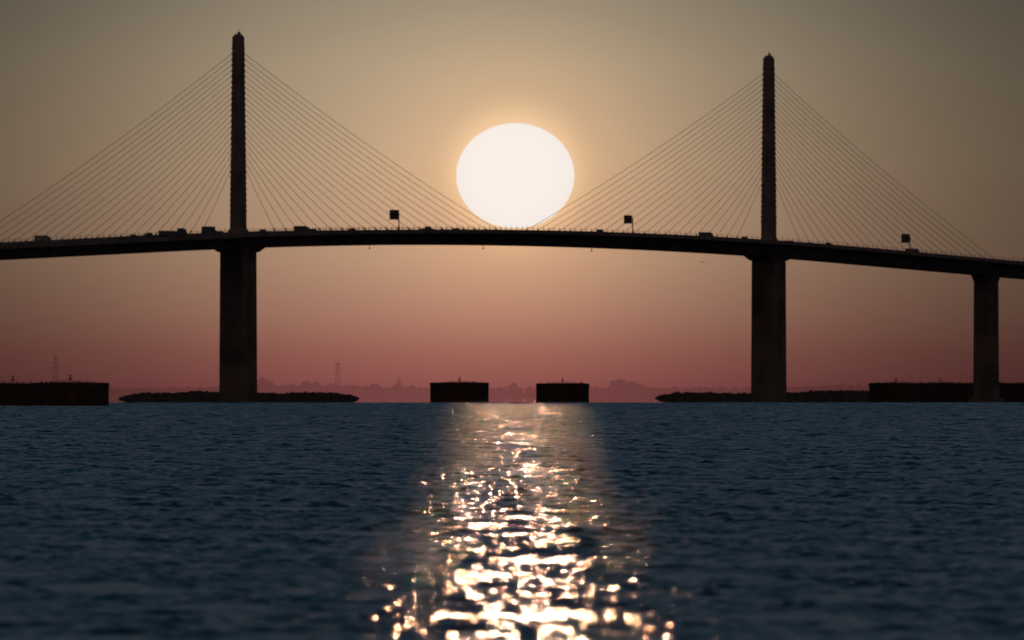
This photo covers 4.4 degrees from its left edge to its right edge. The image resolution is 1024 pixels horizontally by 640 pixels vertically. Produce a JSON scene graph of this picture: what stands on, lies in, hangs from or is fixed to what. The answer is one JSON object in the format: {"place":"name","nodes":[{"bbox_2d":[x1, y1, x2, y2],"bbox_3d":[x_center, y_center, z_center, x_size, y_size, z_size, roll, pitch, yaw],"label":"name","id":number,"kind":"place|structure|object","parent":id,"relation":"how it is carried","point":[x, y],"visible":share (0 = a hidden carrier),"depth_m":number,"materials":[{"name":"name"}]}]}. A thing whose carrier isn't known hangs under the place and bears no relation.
{"place":"outdoors","nodes":[
{"label":"outdoors","id":0,"kind":"place"},
{"bbox_2d":[256,229,266,232],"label":"pickup truck","id":1,"kind":"object","parent":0,"point":[263,231],"visible":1,"depth_m":4756.61,"materials":[{"name":"black metal"}]},
{"bbox_2d":[109,393,662,395],"bbox_3d":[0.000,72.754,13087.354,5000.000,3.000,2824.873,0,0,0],"label":"shoreline","id":2,"kind":"structure","parent":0,"point":[428,394],"depth_m":11769.23,"materials":[{"name":"black"}]},
{"bbox_2d":[52,354,58,381],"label":"transmission tower","id":3,"kind":"structure","parent":2,"relation":"on","point":[54,362],"depth_m":11898.83,"materials":[{"name":"metal"}]},
{"bbox_2d":[335,361,340,393],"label":"transmission tower","id":4,"kind":"structure","parent":2,"relation":"on","point":[337,363],"depth_m":11898.26,"materials":[{"name":"metal"}]},
{"bbox_2d":[24,377,964,394],"bbox_3d":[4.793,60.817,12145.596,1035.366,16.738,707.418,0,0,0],"label":"distant trees","id":5,"kind":"object","parent":2,"relation":"on","point":[622,387],"visible":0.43,"depth_m":12048.25,"materials":[{"name":"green plant"}]},
{"bbox_2d":[0,392,1023,639],"bbox_3d":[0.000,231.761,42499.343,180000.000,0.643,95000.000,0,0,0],"label":"water","id":6,"kind":"structure","parent":0,"point":[532,518],"depth_m":362.29,"materials":[{"name":"blue liquid"}]},
{"bbox_2d":[0,376,38,405],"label":"protective dolphin","id":7,"kind":"object","parent":6,"relation":"in","point":[16,394],"visible":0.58,"depth_m":3410.09,"materials":[{"name":"concrete"}]},
{"bbox_2d":[32,375,108,405],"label":"protective dolphin","id":8,"kind":"object","parent":6,"relation":"in","point":[68,393],"visible":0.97,"depth_m":3371.85,"materials":[{"name":"concrete"}]},
{"bbox_2d":[119,390,358,398],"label":"rock island","id":9,"kind":"object","parent":6,"relation":"in","point":[199,394],"visible":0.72,"depth_m":6694.73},
{"bbox_2d":[430,377,488,401],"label":"protective dolphin","id":10,"kind":"object","parent":6,"relation":"in","point":[459,391],"visible":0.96,"depth_m":4691.23,"materials":[{"name":"concrete"}]},
{"bbox_2d":[0,31,1023,401],"bbox_3d":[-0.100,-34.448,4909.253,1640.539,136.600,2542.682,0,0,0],"label":"cable stayed bridge","id":11,"kind":"structure","parent":6,"relation":"in","point":[238,245],"depth_m":4929.22,"materials":[{"name":"concrete"}]},
{"bbox_2d":[34,235,51,241],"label":"box truck","id":12,"kind":"object","parent":11,"relation":"on","point":[43,238],"visible":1,"depth_m":4664.19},
{"bbox_2d":[159,228,189,236],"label":"semi truck","id":13,"kind":"object","parent":11,"relation":"on","point":[183,231],"visible":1,"depth_m":4709.23,"materials":[{"name":"metal"}]},
{"bbox_2d":[202,226,218,234],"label":"box truck","id":14,"kind":"object","parent":11,"relation":"on","point":[209,230],"visible":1,"depth_m":4727.20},
{"bbox_2d":[294,226,309,231],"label":"box truck","id":15,"kind":"object","parent":11,"relation":"on","point":[298,228],"visible":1,"depth_m":4776.65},
{"bbox_2d":[389,210,399,229],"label":"highway sign","id":16,"kind":"object","parent":11,"relation":"on","point":[393,214],"visible":1,"depth_m":4821.83,"materials":[{"name":"metal"}]},
{"bbox_2d":[624,215,632,232],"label":"highway sign","id":17,"kind":"object","parent":11,"relation":"on","point":[628,219],"visible":1,"depth_m":4955.28,"materials":[{"name":"metal"}]},
{"bbox_2d":[699,232,712,235],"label":"box truck","id":18,"kind":"object","parent":11,"relation":"on","point":[703,233],"visible":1,"depth_m":5007.42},
{"bbox_2d":[901,234,910,250],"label":"highway sign","id":19,"kind":"object","parent":11,"relation":"on","point":[905,238],"visible":1,"depth_m":5123.79,"materials":[{"name":"metal"}]},
{"bbox_2d":[905,248,918,251],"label":"box truck","id":20,"kind":"object","parent":11,"relation":"on","point":[914,250],"visible":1,"depth_m":5135.12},
{"bbox_2d":[536,378,588,400],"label":"protective dolphin","id":21,"kind":"object","parent":6,"relation":"in","point":[558,391],"visible":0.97,"depth_m":4991.54,"materials":[{"name":"concrete"}]},
{"bbox_2d":[655,390,860,397],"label":"rock island","id":22,"kind":"object","parent":6,"relation":"in","point":[705,395],"visible":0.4,"depth_m":7295.19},
{"bbox_2d":[787,390,868,398],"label":"rock island","id":23,"kind":"object","parent":6,"relation":"in","point":[835,394],"visible":0.58,"depth_m":6894.60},
{"bbox_2d":[869,378,922,400],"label":"protective dolphin","id":24,"kind":"object","parent":6,"relation":"in","point":[893,391],"visible":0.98,"depth_m":5141.18,"materials":[{"name":"concrete"}]},
{"bbox_2d":[918,378,966,400],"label":"protective dolphin","id":25,"kind":"object","parent":6,"relation":"in","point":[944,391],"visible":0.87,"depth_m":5220.52,"materials":[{"name":"concrete"}]},
{"bbox_2d":[966,382,1013,400],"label":"protective dolphin","id":26,"kind":"object","parent":6,"relation":"in","point":[1006,391],"visible":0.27,"depth_m":5292.79,"materials":[{"name":"concrete"}]},
{"bbox_2d":[0,0,1023,391],"label":"sky","id":27,"kind":"structure","parent":0,"point":[512,111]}
]}

